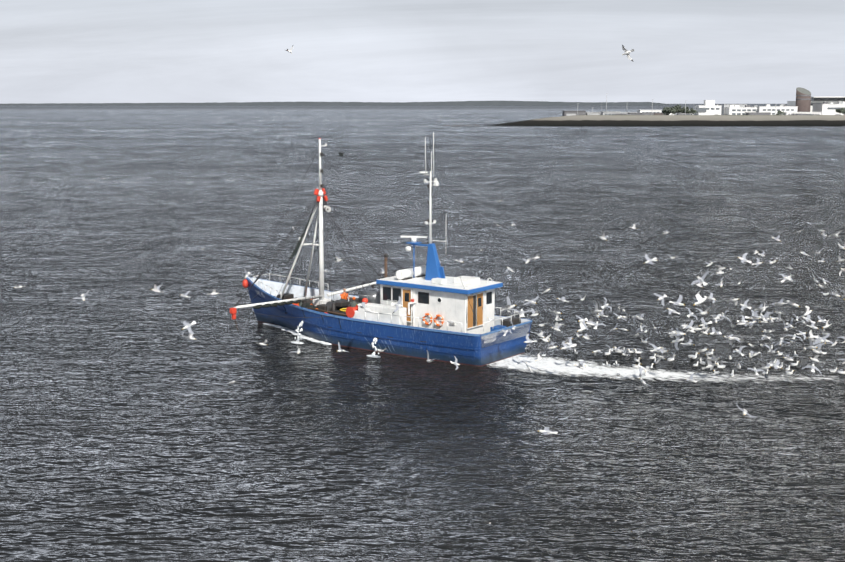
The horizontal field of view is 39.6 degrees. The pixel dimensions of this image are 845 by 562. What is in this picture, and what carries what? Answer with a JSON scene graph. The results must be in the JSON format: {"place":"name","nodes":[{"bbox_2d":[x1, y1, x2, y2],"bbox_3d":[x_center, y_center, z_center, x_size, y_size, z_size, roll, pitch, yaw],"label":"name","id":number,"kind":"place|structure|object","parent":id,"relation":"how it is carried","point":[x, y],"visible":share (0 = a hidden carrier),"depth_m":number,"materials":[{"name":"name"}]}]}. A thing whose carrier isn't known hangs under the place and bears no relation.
{"place":"outdoors","nodes":[
{"label":"outdoors","id":0,"kind":"place"},
{"bbox_2d":[72,288,91,300],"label":"seagull","id":1,"kind":"object","parent":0,"point":[83,297],"visible":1,"depth_m":71.13,"materials":[{"name":"white"}]},
{"bbox_2d":[152,283,162,291],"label":"seagull","id":2,"kind":"object","parent":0,"point":[155,289],"visible":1,"depth_m":74.23,"materials":[{"name":"white"}]},
{"bbox_2d":[182,333,194,339],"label":"seagull","id":3,"kind":"object","parent":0,"point":[189,336],"visible":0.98,"depth_m":67.39,"materials":[{"name":"white"}]},
{"bbox_2d":[183,319,195,335],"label":"seagull","id":4,"kind":"object","parent":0,"point":[187,326],"visible":1,"depth_m":66.40,"materials":[{"name":"white"}]},
{"bbox_2d":[0,101,671,104],"bbox_3d":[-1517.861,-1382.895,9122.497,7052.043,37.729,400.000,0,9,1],"label":"shore","id":5,"kind":"structure","parent":0,"point":[446,103],"depth_m":8904.01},
{"bbox_2d":[337,341,349,352],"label":"seagull","id":6,"kind":"object","parent":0,"point":[339,350],"visible":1,"depth_m":53.33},
{"bbox_2d":[356,302,369,309],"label":"seagull","id":7,"kind":"object","parent":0,"point":[362,305],"visible":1,"depth_m":70.17,"materials":[{"name":"white"}]},
{"bbox_2d":[391,294,403,313],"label":"seagull","id":8,"kind":"object","parent":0,"point":[397,305],"visible":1,"depth_m":66.61,"materials":[{"name":"white"}]},
{"bbox_2d":[0,104,844,561],"bbox_3d":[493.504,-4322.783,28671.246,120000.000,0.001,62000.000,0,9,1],"label":"sea water","id":9,"kind":"structure","parent":0,"point":[136,424],"depth_m":74.30,"materials":[{"name":"liquid"}]},
{"bbox_2d":[230,132,532,366],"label":"fishing trawler","id":10,"kind":"object","parent":9,"relation":"on","point":[440,316],"visible":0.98,"depth_m":73.04,"materials":[{"name":"paint"}]},
{"bbox_2d":[291,321,380,357],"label":"discharge water","id":11,"kind":"structure","parent":10,"relation":"on","point":[297,330],"depth_m":75.80,"materials":[{"name":"liquid"}]},
{"bbox_2d":[263,323,638,377],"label":"sea foam","id":12,"kind":"object","parent":9,"relation":"on","point":[294,332],"visible":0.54,"depth_m":76.06,"materials":[{"name":"liquid"}]},
{"bbox_2d":[445,125,478,125],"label":"dike tip rocks","id":13,"kind":"object","parent":9,"relation":"in","point":[461,125],"visible":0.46,"depth_m":816.05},
{"bbox_2d":[486,353,842,383],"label":"wake foam","id":14,"kind":"object","parent":9,"relation":"on","point":[556,369],"visible":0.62,"depth_m":67.87,"materials":[{"name":"white"}]},
{"bbox_2d":[0,0,844,103],"label":"sky","id":15,"kind":"structure","parent":0,"point":[52,51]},
{"bbox_2d":[426,348,433,362],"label":"seagull","id":16,"kind":"object","parent":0,"point":[429,360],"visible":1,"depth_m":51.00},
{"bbox_2d":[450,355,459,370],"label":"seagull","id":17,"kind":"object","parent":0,"point":[456,363],"visible":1,"depth_m":59.36,"materials":[{"name":"white"}]},
{"bbox_2d":[499,329,511,335],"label":"seagull","id":18,"kind":"object","parent":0,"point":[506,331],"visible":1,"depth_m":67.21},
{"bbox_2d":[501,294,514,310],"bbox_3d":[3.899,1.040,55.617,0.860,0.865,0.701,-5,10,-31],"label":"seagull","id":19,"kind":"object","parent":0,"point":[509,306],"visible":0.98,"depth_m":55.77,"materials":[{"name":"white"}]},
{"bbox_2d":[506,309,536,316],"bbox_3d":[4.111,1.314,48.457,1.028,0.283,0.978,-7,11,-40],"label":"seagull","id":20,"kind":"object","parent":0,"point":[521,312],"visible":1,"depth_m":48.60,"materials":[{"name":"white"}]},
{"bbox_2d":[520,295,539,306],"bbox_3d":[5.101,0.936,55.014,1.277,0.299,0.750,-16,23,-37],"label":"seagull","id":21,"kind":"object","parent":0,"point":[533,300],"visible":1,"depth_m":54.91,"materials":[{"name":"white"}]},
{"bbox_2d":[525,332,536,342],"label":"seagull","id":22,"kind":"object","parent":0,"point":[528,339],"visible":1,"depth_m":68.23,"materials":[{"name":"white"}]},
{"bbox_2d":[523,361,540,370],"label":"seagull","id":23,"kind":"object","parent":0,"point":[528,366],"visible":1,"depth_m":60.97,"materials":[{"name":"white"}]},
{"bbox_2d":[529,306,537,315],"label":"seagull","id":24,"kind":"object","parent":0,"point":[534,313],"visible":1,"depth_m":61.25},
{"bbox_2d":[535,350,543,360],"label":"seagull","id":25,"kind":"object","parent":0,"point":[539,358],"visible":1,"depth_m":57.55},
{"bbox_2d":[539,333,551,341],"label":"seagull","id":26,"kind":"object","parent":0,"point":[545,339],"visible":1,"depth_m":71.31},
{"bbox_2d":[539,427,557,435],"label":"seagull","id":27,"kind":"object","parent":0,"point":[545,431],"visible":1,"depth_m":48.53,"materials":[{"name":"white"}]},
{"bbox_2d":[545,342,557,348],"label":"seagull","id":28,"kind":"object","parent":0,"point":[551,346],"visible":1,"depth_m":64.75,"materials":[{"name":"white"}]},
{"bbox_2d":[550,310,561,320],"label":"seagull","id":29,"kind":"object","parent":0,"point":[556,313],"visible":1,"depth_m":65.99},
{"bbox_2d":[551,321,561,330],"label":"seagull","id":30,"kind":"object","parent":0,"point":[556,328],"visible":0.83,"depth_m":77.84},
{"bbox_2d":[561,340,574,348],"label":"seagull","id":31,"kind":"object","parent":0,"point":[565,345],"visible":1,"depth_m":65.18,"materials":[{"name":"white"}]},
{"bbox_2d":[566,335,575,351],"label":"seagull","id":32,"kind":"object","parent":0,"point":[570,343],"visible":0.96,"depth_m":71.49,"materials":[{"name":"white"}]},
{"bbox_2d":[575,315,588,331],"bbox_3d":[6.436,1.711,47.407,0.667,1.047,0.365,-8,-27,-47],"label":"seagull","id":33,"kind":"object","parent":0,"point":[583,320],"visible":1,"depth_m":47.28,"materials":[{"name":"white"}]},
{"bbox_2d":[575,361,588,369],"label":"seagull","id":34,"kind":"object","parent":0,"point":[580,365],"visible":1,"depth_m":65.42,"materials":[{"name":"white"}]},
{"bbox_2d":[577,317,589,332],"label":"seagull","id":35,"kind":"object","parent":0,"point":[582,327],"visible":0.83,"depth_m":66.25,"materials":[{"name":"white"}]},
{"bbox_2d":[586,318,594,328],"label":"seagull","id":36,"kind":"object","parent":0,"point":[590,323],"visible":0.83,"depth_m":74.61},
{"bbox_2d":[585,321,607,328],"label":"seagull","id":37,"kind":"object","parent":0,"point":[596,324],"visible":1,"depth_m":70.70,"materials":[{"name":"white"}]},
{"bbox_2d":[591,297,602,312],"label":"seagull","id":38,"kind":"object","parent":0,"point":[597,310],"visible":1,"depth_m":55.41,"materials":[{"name":"white"}]},
{"bbox_2d":[599,229,609,239],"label":"seagull","id":39,"kind":"object","parent":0,"point":[602,237],"visible":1,"depth_m":84.26,"materials":[{"name":"white"}]},
{"bbox_2d":[601,295,611,311],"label":"seagull","id":40,"kind":"object","parent":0,"point":[605,305],"visible":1,"depth_m":64.72,"materials":[{"name":"white"}]},
{"bbox_2d":[622,45,633,60],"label":"seagull","id":41,"kind":"object","parent":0,"point":[627,52],"visible":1,"depth_m":76.71,"materials":[{"name":"white"}]},
{"bbox_2d":[637,365,648,375],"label":"seagull","id":42,"kind":"object","parent":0,"point":[641,368],"visible":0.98,"depth_m":65.83,"materials":[{"name":"white"}]},
{"bbox_2d":[644,252,656,264],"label":"seagull","id":43,"kind":"object","parent":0,"point":[649,260],"visible":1,"depth_m":71.94,"materials":[{"name":"white"}]},
{"bbox_2d":[647,342,663,354],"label":"seagull","id":44,"kind":"object","parent":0,"point":[656,348],"visible":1,"depth_m":67.28,"materials":[{"name":"white"}]},
{"bbox_2d":[653,292,666,308],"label":"seagull","id":45,"kind":"object","parent":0,"point":[661,298],"visible":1,"depth_m":64.71,"materials":[{"name":"white"}]},
{"bbox_2d":[655,354,667,364],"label":"seagull","id":46,"kind":"object","parent":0,"point":[661,357],"visible":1,"depth_m":60.79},
{"bbox_2d":[667,308,679,314],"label":"seagull","id":47,"kind":"object","parent":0,"point":[671,310],"visible":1,"depth_m":69.50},
{"bbox_2d":[669,293,683,306],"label":"seagull","id":48,"kind":"object","parent":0,"point":[678,302],"visible":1,"depth_m":55.09,"materials":[{"name":"white"}]},
{"bbox_2d":[577,93,775,114],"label":"poles","id":49,"kind":"object","parent":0,"point":[652,104],"visible":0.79,"depth_m":847.24,"materials":[{"name":"metal"}]},
{"bbox_2d":[671,335,683,352],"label":"seagull","id":50,"kind":"object","parent":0,"point":[677,340],"visible":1,"depth_m":61.59,"materials":[{"name":"white"}]},
{"bbox_2d":[672,331,684,336],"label":"seagull","id":51,"kind":"object","parent":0,"point":[679,333],"visible":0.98,"depth_m":66.74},
{"bbox_2d":[680,338,693,345],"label":"seagull","id":52,"kind":"object","parent":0,"point":[689,343],"visible":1,"depth_m":74.01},
{"bbox_2d":[682,318,693,328],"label":"seagull","id":53,"kind":"object","parent":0,"point":[689,326],"visible":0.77,"depth_m":67.99,"materials":[{"name":"white"}]},
{"bbox_2d":[683,306,697,320],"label":"seagull","id":54,"kind":"object","parent":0,"point":[690,314],"visible":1,"depth_m":73.21,"materials":[{"name":"white"}]},
{"bbox_2d":[686,372,696,381],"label":"seagull","id":55,"kind":"object","parent":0,"point":[690,378],"visible":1,"depth_m":59.74,"materials":[{"name":"white"}]},
{"bbox_2d":[690,268,710,285],"bbox_3d":[13.659,-0.186,57.691,0.813,0.945,0.854,7,11,40],"label":"seagull","id":56,"kind":"object","parent":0,"point":[701,279],"visible":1,"depth_m":57.84,"materials":[{"name":"white"}]},
{"bbox_2d":[693,290,709,305],"bbox_3d":[12.330,0.797,52.094,0.915,0.384,1.318,-28,-23,-12],"label":"seagull","id":57,"kind":"object","parent":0,"point":[699,299],"visible":1,"depth_m":51.97,"materials":[{"name":"white"}]},
{"bbox_2d":[695,307,710,314],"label":"seagull","id":58,"kind":"object","parent":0,"point":[703,312],"visible":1,"depth_m":47.18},
{"bbox_2d":[698,326,710,336],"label":"seagull","id":59,"kind":"object","parent":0,"point":[705,332],"visible":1,"depth_m":70.96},
{"bbox_2d":[566,102,844,115],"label":"harbour clutter","id":60,"kind":"object","parent":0,"point":[715,114],"visible":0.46,"depth_m":866.21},
{"bbox_2d":[699,315,711,327],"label":"seagull","id":61,"kind":"object","parent":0,"point":[704,322],"visible":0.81,"depth_m":73.86,"materials":[{"name":"white"}]},
{"bbox_2d":[694,100,721,114],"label":"harbour office","id":62,"kind":"structure","parent":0,"point":[709,107],"depth_m":896.57,"materials":[{"name":"paint"}]},
{"bbox_2d":[702,360,715,372],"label":"seagull","id":63,"kind":"object","parent":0,"point":[710,365],"visible":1,"depth_m":65.83,"materials":[{"name":"white"}]},
{"bbox_2d":[704,291,715,304],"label":"seagull","id":64,"kind":"object","parent":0,"point":[711,297],"visible":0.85,"depth_m":60.63,"materials":[{"name":"white"}]},
{"bbox_2d":[707,352,720,360],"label":"seagull","id":65,"kind":"object","parent":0,"point":[714,358],"visible":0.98,"depth_m":65.37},
{"bbox_2d":[710,327,721,336],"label":"seagull","id":66,"kind":"object","parent":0,"point":[714,332],"visible":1,"depth_m":71.41,"materials":[{"name":"white"}]},
{"bbox_2d":[715,265,725,270],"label":"seagull","id":67,"kind":"object","parent":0,"point":[720,267],"visible":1,"depth_m":60.97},
{"bbox_2d":[710,314,731,322],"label":"seagull","id":68,"kind":"object","parent":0,"point":[718,316],"visible":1,"depth_m":48.22,"materials":[{"name":"white"}]},
{"bbox_2d":[716,363,726,367],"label":"seagull","id":69,"kind":"object","parent":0,"point":[720,366],"visible":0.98,"depth_m":68.65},
{"bbox_2d":[726,297,737,306],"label":"seagull","id":70,"kind":"object","parent":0,"point":[734,300],"visible":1,"depth_m":69.37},
{"bbox_2d":[729,337,743,347],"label":"seagull","id":71,"kind":"object","parent":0,"point":[733,339],"visible":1,"depth_m":63.55,"materials":[{"name":"white"}]},
{"bbox_2d":[732,345,746,355],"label":"seagull","id":72,"kind":"object","parent":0,"point":[740,349],"visible":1,"depth_m":64.72,"materials":[{"name":"white"}]},
{"bbox_2d":[736,319,747,324],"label":"seagull","id":73,"kind":"object","parent":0,"point":[741,322],"visible":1,"depth_m":67.26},
{"bbox_2d":[737,313,747,327],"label":"seagull","id":74,"kind":"object","parent":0,"point":[743,319],"visible":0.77,"depth_m":81.66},
{"bbox_2d":[738,251,750,264],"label":"seagull","id":75,"kind":"object","parent":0,"point":[743,259],"visible":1,"depth_m":73.99,"materials":[{"name":"white"}]},
{"bbox_2d":[735,401,755,417],"bbox_3d":[12.688,5.078,46.024,1.270,0.343,0.806,39,20,10],"label":"seagull","id":76,"kind":"object","parent":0,"point":[744,412],"visible":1,"depth_m":45.97,"materials":[{"name":"white"}]},
{"bbox_2d":[740,298,751,310],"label":"seagull","id":77,"kind":"object","parent":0,"point":[744,305],"visible":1,"depth_m":71.58,"materials":[{"name":"white"}]},
{"bbox_2d":[745,321,755,329],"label":"seagull","id":78,"kind":"object","parent":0,"point":[750,323],"visible":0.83,"depth_m":71.55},
{"bbox_2d":[662,104,844,114],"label":"trees","id":79,"kind":"object","parent":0,"point":[672,110],"visible":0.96,"depth_m":870.32,"materials":[{"name":"plant"}]},
{"bbox_2d":[749,351,760,356],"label":"seagull","id":80,"kind":"object","parent":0,"point":[753,353],"visible":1,"depth_m":69.55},
{"bbox_2d":[750,305,760,318],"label":"seagull","id":81,"kind":"object","parent":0,"point":[755,316],"visible":0.92,"depth_m":53.12,"materials":[{"name":"white"}]},
{"bbox_2d":[746,367,765,374],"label":"seagull","id":82,"kind":"object","parent":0,"point":[755,370],"visible":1,"depth_m":62.01,"materials":[{"name":"white"}]},
{"bbox_2d":[752,257,761,267],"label":"seagull","id":83,"kind":"object","parent":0,"point":[758,262],"visible":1,"depth_m":73.83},
{"bbox_2d":[753,302,767,310],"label":"seagull","id":84,"kind":"object","parent":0,"point":[759,308],"visible":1,"depth_m":48.40,"materials":[{"name":"white"}]},
{"bbox_2d":[754,311,772,320],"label":"seagull","id":85,"kind":"object","parent":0,"point":[763,316],"visible":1,"depth_m":51.63,"materials":[{"name":"white"}]},
{"bbox_2d":[756,362,771,369],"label":"seagull","id":86,"kind":"object","parent":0,"point":[764,367],"visible":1,"depth_m":63.48,"materials":[{"name":"white"}]},
{"bbox_2d":[761,329,770,340],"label":"seagull","id":87,"kind":"object","parent":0,"point":[765,336],"visible":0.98,"depth_m":70.82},
{"bbox_2d":[769,357,780,368],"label":"seagull","id":88,"kind":"object","parent":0,"point":[776,366],"visible":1,"depth_m":65.65,"materials":[{"name":"white"}]},
{"bbox_2d":[772,298,786,305],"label":"seagull","id":89,"kind":"object","parent":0,"point":[780,302],"visible":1,"depth_m":54.08,"materials":[{"name":"white"}]},
{"bbox_2d":[774,307,784,322],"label":"seagull","id":90,"kind":"object","parent":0,"point":[778,313],"visible":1,"depth_m":74.86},
{"bbox_2d":[773,337,792,346],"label":"seagull","id":91,"kind":"object","parent":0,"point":[781,341],"visible":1,"depth_m":73.93,"materials":[{"name":"white"}]},
{"bbox_2d":[776,274,793,282],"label":"seagull","id":92,"kind":"object","parent":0,"point":[784,276],"visible":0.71,"depth_m":75.81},
{"bbox_2d":[782,317,793,329],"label":"seagull","id":93,"kind":"object","parent":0,"point":[789,325],"visible":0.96,"depth_m":67.46,"materials":[{"name":"white"}]},
{"bbox_2d":[783,355,794,360],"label":"seagull","id":94,"kind":"object","parent":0,"point":[790,358],"visible":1,"depth_m":66.13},
{"bbox_2d":[782,298,798,306],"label":"seagull","id":95,"kind":"object","parent":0,"point":[791,302],"visible":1,"depth_m":54.64,"materials":[{"name":"white"}]},
{"bbox_2d":[782,334,803,342],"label":"seagull","id":96,"kind":"object","parent":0,"point":[794,335],"visible":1,"depth_m":67.90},
{"bbox_2d":[796,330,805,340],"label":"seagull","id":97,"kind":"object","parent":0,"point":[802,333],"visible":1,"depth_m":65.58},
{"bbox_2d":[801,304,811,316],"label":"seagull","id":98,"kind":"object","parent":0,"point":[807,311],"visible":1,"depth_m":58.18,"materials":[{"name":"white"}]},
{"bbox_2d":[802,314,814,323],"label":"seagull","id":99,"kind":"object","parent":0,"point":[807,318],"visible":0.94,"depth_m":71.28,"materials":[{"name":"white"}]},
{"bbox_2d":[800,364,823,377],"bbox_3d":[19.896,4.548,59.922,1.318,0.454,0.904,15,28,12],"label":"seagull","id":100,"kind":"object","parent":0,"point":[812,367],"visible":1,"depth_m":59.89,"materials":[{"name":"white"}]},
{"bbox_2d":[805,335,821,348],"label":"seagull","id":101,"kind":"object","parent":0,"point":[811,346],"visible":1,"depth_m":61.18,"materials":[{"name":"white"}]},
{"bbox_2d":[809,328,818,339],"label":"seagull","id":102,"kind":"object","parent":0,"point":[811,337],"visible":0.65,"depth_m":72.55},
{"bbox_2d":[810,354,821,362],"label":"seagull","id":103,"kind":"object","parent":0,"point":[815,358],"visible":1,"depth_m":66.81,"materials":[{"name":"white"}]},
{"bbox_2d":[812,348,826,353],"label":"seagull","id":104,"kind":"object","parent":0,"point":[817,351],"visible":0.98,"depth_m":62.09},
{"bbox_2d":[809,331,831,345],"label":"seagull","id":105,"kind":"object","parent":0,"point":[822,339],"visible":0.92,"depth_m":66.28,"materials":[{"name":"white"}]},
{"bbox_2d":[815,341,826,353],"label":"seagull","id":106,"kind":"object","parent":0,"point":[819,346],"visible":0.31,"depth_m":62.63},
{"bbox_2d":[818,314,828,323],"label":"seagull","id":107,"kind":"object","parent":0,"point":[820,319],"visible":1,"depth_m":80.00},
{"bbox_2d":[823,318,830,331],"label":"seagull","id":108,"kind":"object","parent":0,"point":[826,326],"visible":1,"depth_m":75.10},
{"bbox_2d":[827,230,843,237],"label":"seagull","id":109,"kind":"object","parent":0,"point":[835,234],"visible":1,"depth_m":77.36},
{"bbox_3d":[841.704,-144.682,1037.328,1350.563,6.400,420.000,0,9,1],"label":"harbour ground","id":110,"kind":"structure","parent":0,"visible":0},
{"bbox_2d":[637,110,661,112],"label":"shed","id":111,"kind":"structure","parent":110,"relation":"on","point":[648,111],"depth_m":907.22,"materials":[{"name":"white metal"}]},
{"bbox_2d":[484,115,844,125],"bbox_3d":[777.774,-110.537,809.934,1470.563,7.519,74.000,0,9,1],"label":"breakwater","id":112,"kind":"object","parent":110,"relation":"on","point":[705,120],"visible":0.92,"depth_m":808.82,"materials":[{"name":"concrete"}]},
{"bbox_2d":[562,111,585,115],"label":"dark shed","id":113,"kind":"structure","parent":112,"relation":"on","point":[574,112],"depth_m":858.98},
{"bbox_2d":[600,111,619,114],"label":"shed","id":114,"kind":"structure","parent":112,"relation":"on","point":[608,112],"depth_m":883.34,"materials":[{"name":"white metal"}]},
{"bbox_2d":[718,104,746,114],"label":"building","id":115,"kind":"structure","parent":110,"relation":"on","point":[728,105],"depth_m":925.27,"materials":[{"name":"paint"}]},
{"bbox_2d":[724,107,757,114],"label":"building","id":116,"kind":"structure","parent":110,"relation":"on","point":[735,110],"depth_m":886.23,"materials":[{"name":"white concrete"}]},
{"bbox_2d":[745,112,770,114],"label":"building","id":117,"kind":"structure","parent":110,"relation":"on","point":[762,113],"depth_m":874.88,"materials":[{"name":"paint"}]},
{"bbox_2d":[752,106,797,114],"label":"building","id":118,"kind":"structure","parent":110,"relation":"on","point":[771,109],"depth_m":881.66,"materials":[{"name":"white concrete"}]},
{"bbox_2d":[785,112,820,114],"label":"building","id":119,"kind":"structure","parent":110,"relation":"on","point":[812,113],"depth_m":877.83,"materials":[{"name":"paint"}]},
{"bbox_2d":[796,87,810,111],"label":"round tower","id":120,"kind":"structure","parent":110,"relation":"on","point":[803,99],"depth_m":909.82,"materials":[{"name":"brick"}]},
{"bbox_2d":[787,97,844,111],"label":"institute","id":121,"kind":"structure","parent":110,"relation":"on","point":[821,100],"depth_m":937.76,"materials":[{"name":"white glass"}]},
{"bbox_2d":[812,104,844,114],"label":"building","id":122,"kind":"structure","parent":110,"relation":"on","point":[826,109],"depth_m":902.90,"materials":[{"name":"white concrete"}]}
]}

